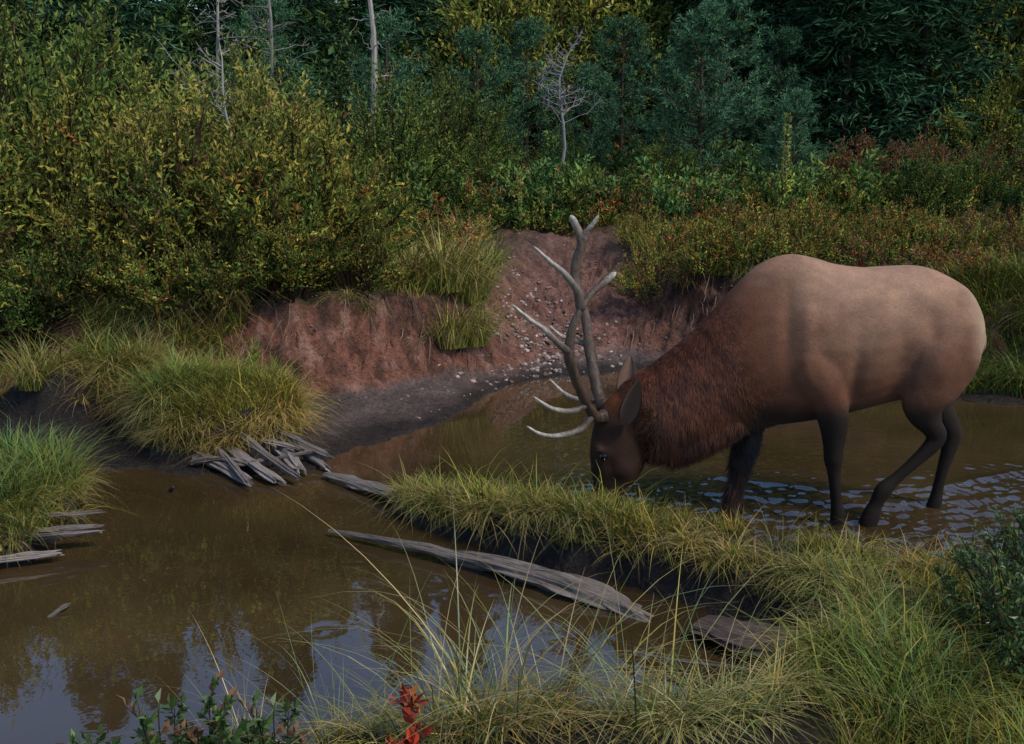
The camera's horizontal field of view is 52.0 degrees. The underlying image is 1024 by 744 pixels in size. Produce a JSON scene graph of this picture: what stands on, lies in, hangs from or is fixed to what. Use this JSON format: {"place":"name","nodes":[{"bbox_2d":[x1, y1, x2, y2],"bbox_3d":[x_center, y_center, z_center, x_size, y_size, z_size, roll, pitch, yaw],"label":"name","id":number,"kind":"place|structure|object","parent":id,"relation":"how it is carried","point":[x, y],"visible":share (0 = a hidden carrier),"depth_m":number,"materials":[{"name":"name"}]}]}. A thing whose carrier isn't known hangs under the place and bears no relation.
{"place":"outdoors","nodes":[
{"label":"outdoors","id":0,"kind":"place"},
{"bbox_2d":[0,369,1023,743],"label":"pond water","id":1,"kind":"structure","parent":0,"point":[148,571],"depth_m":5.10,"materials":[{"name":"liquid"}]},
{"bbox_2d":[0,510,106,562],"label":"rotten log","id":2,"kind":"object","parent":1,"relation":"on","point":[72,530],"visible":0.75,"depth_m":5.31,"materials":[{"name":"grey wood"}]},
{"bbox_2d":[190,428,334,486],"bbox_3d":[-1.781,0.485,6.920,1.516,0.214,0.723,11,16,41],"label":"rotten log","id":3,"kind":"object","parent":1,"relation":"on","point":[292,466],"visible":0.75,"depth_m":6.68,"materials":[{"name":"grey wood"}]},
{"bbox_2d":[323,472,402,502],"bbox_3d":[-0.845,0.676,6.245,0.120,0.075,0.869,-11,16,-42],"label":"driftwood log","id":4,"kind":"object","parent":1,"relation":"on","point":[350,481],"visible":0.78,"depth_m":6.27,"materials":[{"name":"grey wood"}]},
{"bbox_2d":[328,529,653,621],"bbox_3d":[-0.144,0.958,5.102,1.903,0.163,0.161,8,14,33],"label":"driftwood log","id":5,"kind":"object","parent":1,"relation":"on","point":[540,577],"visible":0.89,"depth_m":4.91,"materials":[{"name":"grey wood"}]},
{"bbox_2d":[512,215,986,527],"bbox_3d":[1.286,0.137,5.702,2.573,1.932,0.722,0,12,0],"label":"bull elk","id":6,"kind":"object","parent":1,"relation":"in","point":[774,342],"visible":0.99,"depth_m":5.53,"materials":[{"name":"fur"}]},
{"bbox_2d":[0,223,1023,743],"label":"ground","id":7,"kind":"structure","parent":0,"point":[336,359],"depth_m":8.21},
{"bbox_2d":[0,207,83,359],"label":"willow shrub","id":8,"kind":"object","parent":7,"relation":"on","point":[12,303],"visible":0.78,"depth_m":8.08,"materials":[{"name":"green plant"}]},
{"bbox_2d":[0,328,95,391],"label":"bunchgrass clump","id":9,"kind":"object","parent":7,"relation":"on","point":[28,383],"visible":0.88,"depth_m":7.41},
{"bbox_2d":[0,71,100,276],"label":"willow shrub","id":10,"kind":"object","parent":7,"relation":"on","point":[14,182],"visible":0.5,"depth_m":8.33,"materials":[{"name":"green plant"}]},
{"bbox_2d":[0,1,125,101],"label":"alder shrub","id":11,"kind":"object","parent":7,"relation":"on","point":[12,13],"visible":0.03,"depth_m":17.16,"materials":[{"name":"green plant"}]},
{"bbox_2d":[0,0,158,107],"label":"spruce tree","id":12,"kind":"object","parent":7,"relation":"on","point":[46,15],"visible":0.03,"depth_m":18.57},
{"bbox_2d":[0,176,178,319],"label":"willow shrub","id":13,"kind":"object","parent":7,"relation":"on","point":[83,273],"visible":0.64,"depth_m":8.09,"materials":[{"name":"green plant"}]},
{"bbox_2d":[12,0,207,128],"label":"spruce tree","id":14,"kind":"object","parent":7,"relation":"on","point":[132,9],"visible":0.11,"depth_m":16.92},
{"bbox_2d":[0,0,222,252],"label":"willow shrub","id":15,"kind":"object","parent":7,"relation":"on","point":[48,73],"visible":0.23,"depth_m":9.81,"materials":[{"name":"green plant"}]},
{"bbox_2d":[0,67,225,290],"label":"willow shrub","id":16,"kind":"object","parent":7,"relation":"on","point":[66,173],"visible":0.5,"depth_m":8.27,"materials":[{"name":"green plant"}]},
{"bbox_2d":[0,0,236,169],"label":"alder shrub","id":17,"kind":"object","parent":7,"relation":"on","point":[131,75],"visible":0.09,"depth_m":12.82,"materials":[{"name":"green plant"}]},
{"bbox_2d":[77,323,204,382],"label":"bunchgrass clump","id":18,"kind":"object","parent":7,"relation":"on","point":[155,354],"visible":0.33,"depth_m":7.69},
{"bbox_2d":[10,43,281,258],"bbox_3d":[-3.630,-1.973,10.062,2.705,2.255,2.600,-10,16,-40],"label":"willow shrub","id":19,"kind":"object","parent":7,"relation":"on","point":[144,83],"visible":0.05,"depth_m":9.62,"materials":[{"name":"green plant"}]},
{"bbox_2d":[105,685,195,743],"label":"leafy seedling","id":20,"kind":"object","parent":7,"relation":"on","point":[152,738],"visible":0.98,"depth_m":3.02,"materials":[{"name":"green plant"}]},
{"bbox_2d":[75,212,232,326],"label":"willow shrub","id":21,"kind":"object","parent":7,"relation":"on","point":[133,275],"visible":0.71,"depth_m":8.13,"materials":[{"name":"green plant"}]},
{"bbox_2d":[16,54,335,281],"bbox_3d":[-2.762,-1.596,8.732,2.548,2.052,2.092,-2,12,-9],"label":"willow shrub","id":22,"kind":"object","parent":7,"relation":"on","point":[152,190],"visible":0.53,"depth_m":8.29,"materials":[{"name":"green plant"}]},
{"bbox_2d":[178,0,258,155],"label":"dead tree","id":23,"kind":"object","parent":7,"relation":"on","point":[217,13],"visible":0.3,"depth_m":13.49,"materials":[{"name":"wood"}]},
{"bbox_2d":[134,192,303,326],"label":"willow shrub","id":24,"kind":"object","parent":7,"relation":"on","point":[199,284],"visible":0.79,"depth_m":8.19,"materials":[{"name":"green plant"}]},
{"bbox_2d":[176,669,271,743],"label":"leafy seedling","id":25,"kind":"object","parent":7,"relation":"on","point":[216,710],"visible":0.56,"depth_m":3.10,"materials":[{"name":"green plant"}]},
{"bbox_2d":[186,686,285,743],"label":"leafy seedling","id":26,"kind":"object","parent":7,"relation":"on","point":[242,728],"visible":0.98,"depth_m":2.96,"materials":[{"name":"green plant"}]},
{"bbox_2d":[157,40,318,136],"bbox_3d":[-2.765,-2.854,11.181,1.672,1.357,1.022,3,12,14],"label":"dead snag","id":27,"kind":"object","parent":7,"relation":"on","point":[224,103],"visible":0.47,"depth_m":11.16,"materials":[{"name":"wood"}]},
{"bbox_2d":[152,6,334,150],"bbox_3d":[-4.759,-4.431,17.415,4.159,3.210,3.881,-5,13,-21],"label":"alder shrub","id":28,"kind":"object","parent":7,"relation":"on","point":[198,51],"visible":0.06,"depth_m":17.33,"materials":[{"name":"green plant"}]},
{"bbox_2d":[113,615,396,743],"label":"sedge clump","id":29,"kind":"object","parent":7,"relation":"on","point":[237,724],"visible":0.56,"depth_m":3.20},
{"bbox_2d":[170,18,359,162],"bbox_3d":[-3.118,-2.896,12.646,2.704,2.622,2.875,10,16,40],"label":"alder shrub","id":30,"kind":"object","parent":7,"relation":"on","point":[286,90],"visible":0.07,"depth_m":12.44,"materials":[{"name":"green plant"}]},
{"bbox_2d":[170,0,369,146],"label":"spruce tree","id":31,"kind":"object","parent":7,"relation":"on","point":[231,5],"visible":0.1,"depth_m":17.96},
{"bbox_2d":[236,689,307,743],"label":"leafy seedling","id":32,"kind":"object","parent":7,"relation":"on","point":[263,728],"visible":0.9,"depth_m":3.05,"materials":[{"name":"green plant"}]},
{"bbox_2d":[213,0,337,140],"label":"pine tree","id":33,"kind":"object","parent":7,"relation":"on","point":[276,9],"visible":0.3,"depth_m":15.52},
{"bbox_2d":[149,33,421,243],"bbox_3d":[-2.298,-1.867,9.530,2.895,2.332,2.378,8,14,32],"label":"willow shrub","id":34,"kind":"object","parent":7,"relation":"on","point":[261,93],"visible":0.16,"depth_m":9.38,"materials":[{"name":"green plant"}]},
{"bbox_2d":[233,0,337,144],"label":"dead tree","id":35,"kind":"object","parent":7,"relation":"on","point":[271,51],"visible":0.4,"depth_m":14.07,"materials":[{"name":"wood"}]},
{"bbox_2d":[226,190,358,303],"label":"willow shrub","id":36,"kind":"object","parent":7,"relation":"on","point":[290,261],"visible":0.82,"depth_m":8.30,"materials":[{"name":"green plant"}]},
{"bbox_2d":[157,84,433,295],"bbox_3d":[-1.970,-1.515,8.962,2.267,1.820,2.410,-6,13,-26],"label":"willow shrub","id":37,"kind":"object","parent":7,"relation":"on","point":[241,219],"visible":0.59,"depth_m":8.49,"materials":[{"name":"green plant"}]},
{"bbox_2d":[145,569,482,743],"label":"sedge clump","id":38,"kind":"object","parent":7,"relation":"on","point":[315,717],"visible":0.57,"depth_m":3.38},
{"bbox_2d":[281,125,427,272],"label":"willow shrub","id":39,"kind":"object","parent":7,"relation":"on","point":[344,149],"visible":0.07,"depth_m":10.04,"materials":[{"name":"green plant"}]},
{"bbox_2d":[298,176,417,297],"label":"willow shrub","id":40,"kind":"object","parent":7,"relation":"on","point":[384,253],"visible":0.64,"depth_m":8.63,"materials":[{"name":"green plant"}]},
{"bbox_2d":[285,0,459,137],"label":"spruce tree","id":41,"kind":"object","parent":7,"relation":"on","point":[429,26],"visible":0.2,"depth_m":19.16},
{"bbox_2d":[348,0,402,155],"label":"dead tree","id":42,"kind":"object","parent":7,"relation":"on","point":[374,51],"visible":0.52,"depth_m":15.30,"materials":[{"name":"wood"}]},
{"bbox_2d":[303,21,467,164],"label":"alder shrub","id":43,"kind":"object","parent":7,"relation":"on","point":[340,101],"visible":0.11,"depth_m":17.34,"materials":[{"name":"green plant"}]},
{"bbox_2d":[330,7,448,166],"bbox_3d":[-1.940,-3.974,16.014,1.810,3.070,1.930,6,13,25],"label":"pine tree","id":44,"kind":"object","parent":7,"relation":"on","point":[387,24],"visible":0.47,"depth_m":15.78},
{"bbox_2d":[305,59,484,215],"bbox_3d":[-1.642,-2.913,13.552,2.444,2.229,2.299,-3,12,-12],"label":"alder shrub","id":45,"kind":"object","parent":7,"relation":"on","point":[412,135],"visible":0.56,"depth_m":13.19,"materials":[{"name":"green plant"}]},
{"bbox_2d":[387,682,443,743],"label":"red leaf plant","id":46,"kind":"object","parent":7,"relation":"on","point":[408,715],"visible":0.92,"depth_m":3.08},
{"bbox_2d":[253,596,588,739],"bbox_3d":[-0.292,1.085,3.304,1.504,0.649,1.474,0,12,1],"label":"sedge clump","id":47,"kind":"object","parent":7,"relation":"on","point":[393,688],"visible":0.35,"depth_m":3.54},
{"bbox_2d":[374,234,486,289],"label":"bunchgrass clump","id":48,"kind":"object","parent":7,"relation":"on","point":[410,265],"visible":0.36,"depth_m":9.11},
{"bbox_2d":[349,53,539,178],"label":"alder shrub","id":49,"kind":"object","parent":7,"relation":"on","point":[462,126],"visible":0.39,"depth_m":14.86,"materials":[{"name":"green plant"}]},
{"bbox_2d":[371,213,533,292],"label":"bunchgrass clump","id":50,"kind":"object","parent":7,"relation":"on","point":[457,275],"visible":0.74,"depth_m":9.18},
{"bbox_2d":[204,483,702,743],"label":"sedge clump","id":51,"kind":"object","parent":7,"relation":"on","point":[459,691],"visible":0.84,"depth_m":3.25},
{"bbox_2d":[386,281,523,349],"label":"bunchgrass clump","id":52,"kind":"object","parent":7,"relation":"on","point":[446,337],"visible":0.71,"depth_m":9.04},
{"bbox_2d":[409,280,537,347],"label":"bunchgrass clump","id":53,"kind":"object","parent":7,"relation":"on","point":[476,339],"visible":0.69,"depth_m":9.18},
{"bbox_2d":[402,224,545,304],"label":"bunchgrass clump","id":54,"kind":"object","parent":7,"relation":"on","point":[475,285],"visible":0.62,"depth_m":9.39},
{"bbox_2d":[230,274,724,378],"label":"exposed roots","id":55,"kind":"object","parent":7,"relation":"on","point":[422,324],"visible":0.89,"depth_m":8.88,"materials":[{"name":"brown plant"}]},
{"bbox_2d":[431,22,529,165],"bbox_3d":[-0.588,-3.996,16.541,1.823,2.899,1.709,-8,14,-34],"label":"pine tree","id":56,"kind":"object","parent":7,"relation":"on","point":[466,39],"visible":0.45,"depth_m":16.30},
{"bbox_2d":[436,125,529,206],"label":"alder shrub","id":57,"kind":"object","parent":7,"relation":"on","point":[487,162],"visible":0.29,"depth_m":13.76,"materials":[{"name":"green plant"}]},
{"bbox_2d":[7,0,975,51],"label":"conifer forest","id":58,"kind":"object","parent":7,"relation":"on","point":[326,7],"depth_m":23.54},
{"bbox_2d":[289,233,732,418],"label":"pebbles","id":59,"kind":"object","parent":7,"relation":"on","point":[545,355],"visible":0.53,"depth_m":9.87,"materials":[{"name":"stone"}]},
{"bbox_2d":[2,0,1020,146],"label":"hillside brush","id":60,"kind":"object","parent":7,"relation":"on","point":[323,53],"visible":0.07,"depth_m":20.03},
{"bbox_2d":[0,243,1023,743],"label":"grass","id":61,"kind":"structure","parent":7,"relation":"on","point":[32,475],"depth_m":4.73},
{"bbox_2d":[2,145,1023,298],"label":"meadow grass","id":62,"kind":"structure","parent":7,"relation":"on","point":[660,246],"depth_m":11.04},
{"bbox_2d":[241,489,799,743],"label":"sedge clump","id":63,"kind":"object","parent":7,"relation":"on","point":[506,689],"visible":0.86,"depth_m":3.25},
{"bbox_2d":[21,118,1023,294],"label":"heath undergrowth","id":64,"kind":"object","parent":7,"relation":"on","point":[547,193],"visible":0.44,"depth_m":12.90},
{"bbox_2d":[475,16,576,166],"bbox_3d":[0.218,-4.280,17.261,1.810,3.070,1.930,0,12,-1],"label":"pine tree","id":65,"kind":"object","parent":7,"relation":"on","point":[529,33],"visible":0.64,"depth_m":17.14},
{"bbox_2d":[390,0,662,148],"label":"alder shrub","id":66,"kind":"object","parent":7,"relation":"on","point":[465,16],"visible":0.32,"depth_m":18.71,"materials":[{"name":"green plant"}]},
{"bbox_2d":[388,0,704,96],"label":"alder shrub","id":67,"kind":"object","parent":7,"relation":"on","point":[588,4],"visible":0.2,"depth_m":19.80,"materials":[{"name":"green plant"}]},
{"bbox_2d":[532,26,603,176],"bbox_3d":[0.759,-3.379,14.216,0.974,2.472,1.252,0,12,0],"label":"dead snag","id":68,"kind":"object","parent":7,"relation":"on","point":[560,98],"visible":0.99,"depth_m":14.07,"materials":[{"name":"wood"}]},
{"bbox_2d":[526,119,622,182],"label":"alder shrub","id":69,"kind":"object","parent":7,"relation":"on","point":[571,155],"visible":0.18,"depth_m":15.63,"materials":[{"name":"green plant"}]},
{"bbox_2d":[354,545,800,743],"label":"sedge clump","id":70,"kind":"object","parent":7,"relation":"on","point":[589,662],"visible":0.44,"depth_m":3.56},
{"bbox_2d":[545,60,630,171],"bbox_3d":[1.216,-3.663,16.432,1.437,2.364,1.328,5,13,24],"label":"pine tree","id":71,"kind":"object","parent":7,"relation":"on","point":[601,90],"visible":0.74,"depth_m":16.25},
{"bbox_2d":[488,0,735,145],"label":"alder shrub","id":72,"kind":"object","parent":7,"relation":"on","point":[573,81],"visible":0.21,"depth_m":18.73,"materials":[{"name":"green plant"}]},
{"bbox_2d":[576,13,670,160],"bbox_3d":[1.992,-4.565,18.074,1.708,3.040,1.848,-4,13,-19],"label":"pine tree","id":73,"kind":"object","parent":7,"relation":"on","point":[634,67],"visible":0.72,"depth_m":17.86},
{"bbox_2d":[613,202,664,246],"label":"blueberry shrub","id":74,"kind":"object","parent":7,"relation":"on","point":[640,226],"visible":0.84,"depth_m":11.85,"materials":[{"name":"green plant"}]},
{"bbox_2d":[603,234,677,306],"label":"blueberry shrub","id":75,"kind":"object","parent":7,"relation":"on","point":[634,279],"visible":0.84,"depth_m":10.52,"materials":[{"name":"green plant"}]},
{"bbox_2d":[616,125,712,188],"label":"alder shrub","id":76,"kind":"object","parent":7,"relation":"on","point":[676,168],"visible":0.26,"depth_m":14.58,"materials":[{"name":"green plant"}]},
{"bbox_2d":[383,519,958,743],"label":"sedge clump","id":77,"kind":"object","parent":7,"relation":"on","point":[634,698],"visible":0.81,"depth_m":3.29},
{"bbox_2d":[605,0,770,133],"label":"spruce tree","id":78,"kind":"object","parent":7,"relation":"on","point":[682,9],"visible":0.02,"depth_m":20.57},
{"bbox_2d":[633,0,760,178],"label":"pine tree","id":79,"kind":"object","parent":7,"relation":"on","point":[688,38],"visible":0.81,"depth_m":14.94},
{"bbox_2d":[669,205,750,286],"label":"blueberry shrub","id":80,"kind":"object","parent":7,"relation":"on","point":[698,257],"visible":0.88,"depth_m":10.15,"materials":[{"name":"green plant"}]},
{"bbox_2d":[654,0,789,166],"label":"pine tree","id":81,"kind":"object","parent":7,"relation":"on","point":[724,20],"visible":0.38,"depth_m":15.69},
{"bbox_2d":[594,586,892,743],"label":"sedge clump","id":82,"kind":"object","parent":7,"relation":"on","point":[737,698],"visible":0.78,"depth_m":3.38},
{"bbox_2d":[703,192,811,272],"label":"blueberry shrub","id":83,"kind":"object","parent":7,"relation":"on","point":[781,242],"visible":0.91,"depth_m":10.08,"materials":[{"name":"green plant"}]},
{"bbox_2d":[665,0,866,158],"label":"spruce tree","id":84,"kind":"object","parent":7,"relation":"on","point":[775,23],"visible":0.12,"depth_m":18.24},
{"bbox_2d":[728,24,823,164],"bbox_3d":[4.291,-4.138,16.973,1.709,2.899,1.823,-9,15,-35],"label":"pine tree","id":85,"kind":"object","parent":7,"relation":"on","point":[789,36],"visible":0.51,"depth_m":16.78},
{"bbox_2d":[764,112,797,215],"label":"mullein stalk","id":86,"kind":"object","parent":7,"relation":"on","point":[783,152],"visible":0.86,"depth_m":12.83,"materials":[{"name":"green plant"}]},
{"bbox_2d":[748,87,830,187],"bbox_3d":[3.854,-3.024,14.627,1.044,1.858,1.129,8,15,35],"label":"pine tree","id":87,"kind":"object","parent":7,"relation":"on","point":[787,105],"visible":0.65,"depth_m":14.44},
{"bbox_2d":[774,188,851,245],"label":"blueberry shrub","id":88,"kind":"object","parent":7,"relation":"on","point":[796,207],"visible":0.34,"depth_m":11.72,"materials":[{"name":"green plant"}]},
{"bbox_2d":[764,196,866,262],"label":"blueberry shrub","id":89,"kind":"object","parent":7,"relation":"on","point":[824,245],"visible":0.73,"depth_m":10.21,"materials":[{"name":"green plant"}]},
{"bbox_2d":[734,0,960,172],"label":"spruce tree","id":90,"kind":"object","parent":7,"relation":"on","point":[821,22],"visible":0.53,"depth_m":17.10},
{"bbox_2d":[736,0,966,148],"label":"spruce tree","id":91,"kind":"object","parent":7,"relation":"on","point":[865,54],"visible":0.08,"depth_m":18.66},
{"bbox_2d":[813,138,917,195],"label":"huckleberry shrub","id":92,"kind":"object","parent":7,"relation":"on","point":[848,164],"visible":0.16,"depth_m":14.29,"materials":[{"name":"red plant"}]},
{"bbox_2d":[832,202,904,265],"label":"blueberry shrub","id":93,"kind":"object","parent":7,"relation":"on","point":[878,224],"visible":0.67,"depth_m":10.29,"materials":[{"name":"green plant"}]},
{"bbox_2d":[800,115,989,173],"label":"huckleberry shrub","id":94,"kind":"object","parent":7,"relation":"on","point":[860,145],"visible":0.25,"depth_m":15.04,"materials":[{"name":"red plant"}]},
{"bbox_2d":[865,194,951,248],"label":"blueberry shrub","id":95,"kind":"object","parent":7,"relation":"on","point":[900,220],"visible":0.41,"depth_m":11.43,"materials":[{"name":"green plant"}]},
{"bbox_2d":[804,0,1023,161],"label":"spruce tree","id":96,"kind":"object","parent":7,"relation":"on","point":[924,24],"visible":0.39,"depth_m":17.32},
{"bbox_2d":[864,141,980,224],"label":"alder shrub","id":97,"kind":"object","parent":7,"relation":"on","point":[932,182],"visible":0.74,"depth_m":12.88,"materials":[{"name":"green plant"}]},
{"bbox_2d":[854,0,1023,144],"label":"spruce tree","id":98,"kind":"object","parent":7,"relation":"on","point":[952,32],"visible":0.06,"depth_m":19.10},
{"bbox_2d":[863,0,1023,128],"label":"alder shrub","id":99,"kind":"object","parent":7,"relation":"on","point":[1020,28],"visible":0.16,"depth_m":18.70,"materials":[{"name":"green plant"}]},
{"bbox_2d":[873,123,1016,189],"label":"huckleberry shrub","id":100,"kind":"object","parent":7,"relation":"on","point":[942,153],"visible":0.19,"depth_m":14.30,"materials":[{"name":"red plant"}]},
{"bbox_2d":[896,543,1023,693],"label":"bilberry shrub","id":101,"kind":"object","parent":7,"relation":"on","point":[1012,654],"visible":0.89,"depth_m":3.61,"materials":[{"name":"green plant"}]},
{"bbox_2d":[905,69,1023,165],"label":"alder shrub","id":102,"kind":"object","parent":7,"relation":"on","point":[957,124],"visible":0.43,"depth_m":16.52,"materials":[{"name":"green plant"}]},
{"bbox_2d":[926,514,1023,639],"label":"bilberry shrub","id":103,"kind":"object","parent":7,"relation":"on","point":[956,596],"visible":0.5,"depth_m":3.97,"materials":[{"name":"green plant"}]},
{"bbox_2d":[933,131,1023,215],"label":"alder shrub","id":104,"kind":"object","parent":7,"relation":"on","point":[973,176],"visible":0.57,"depth_m":13.16,"materials":[{"name":"green plant"}]},
{"bbox_2d":[937,44,1023,168],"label":"alder shrub","id":105,"kind":"object","parent":7,"relation":"on","point":[1009,136],"visible":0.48,"depth_m":16.41,"materials":[{"name":"green plant"}]},
{"bbox_2d":[961,209,1023,258],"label":"blueberry shrub","id":106,"kind":"object","parent":7,"relation":"on","point":[996,231],"visible":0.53,"depth_m":10.49,"materials":[{"name":"green plant"}]},
{"bbox_2d":[991,503,1023,598],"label":"bilberry shrub","id":107,"kind":"object","parent":7,"relation":"on","point":[1018,518],"visible":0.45,"depth_m":4.48,"materials":[{"name":"green plant"}]},
{"bbox_2d":[998,126,1023,195],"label":"alder shrub","id":108,"kind":"object","parent":7,"relation":"on","point":[1018,163],"visible":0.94,"depth_m":12.78,"materials":[{"name":"green plant"}]},
{"bbox_2d":[690,615,809,660],"bbox_3d":[1.095,1.086,4.197,0.778,0.106,0.266,8,14,32],"label":"wood slab","id":109,"kind":"object","parent":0,"point":[719,631],"depth_m":4.26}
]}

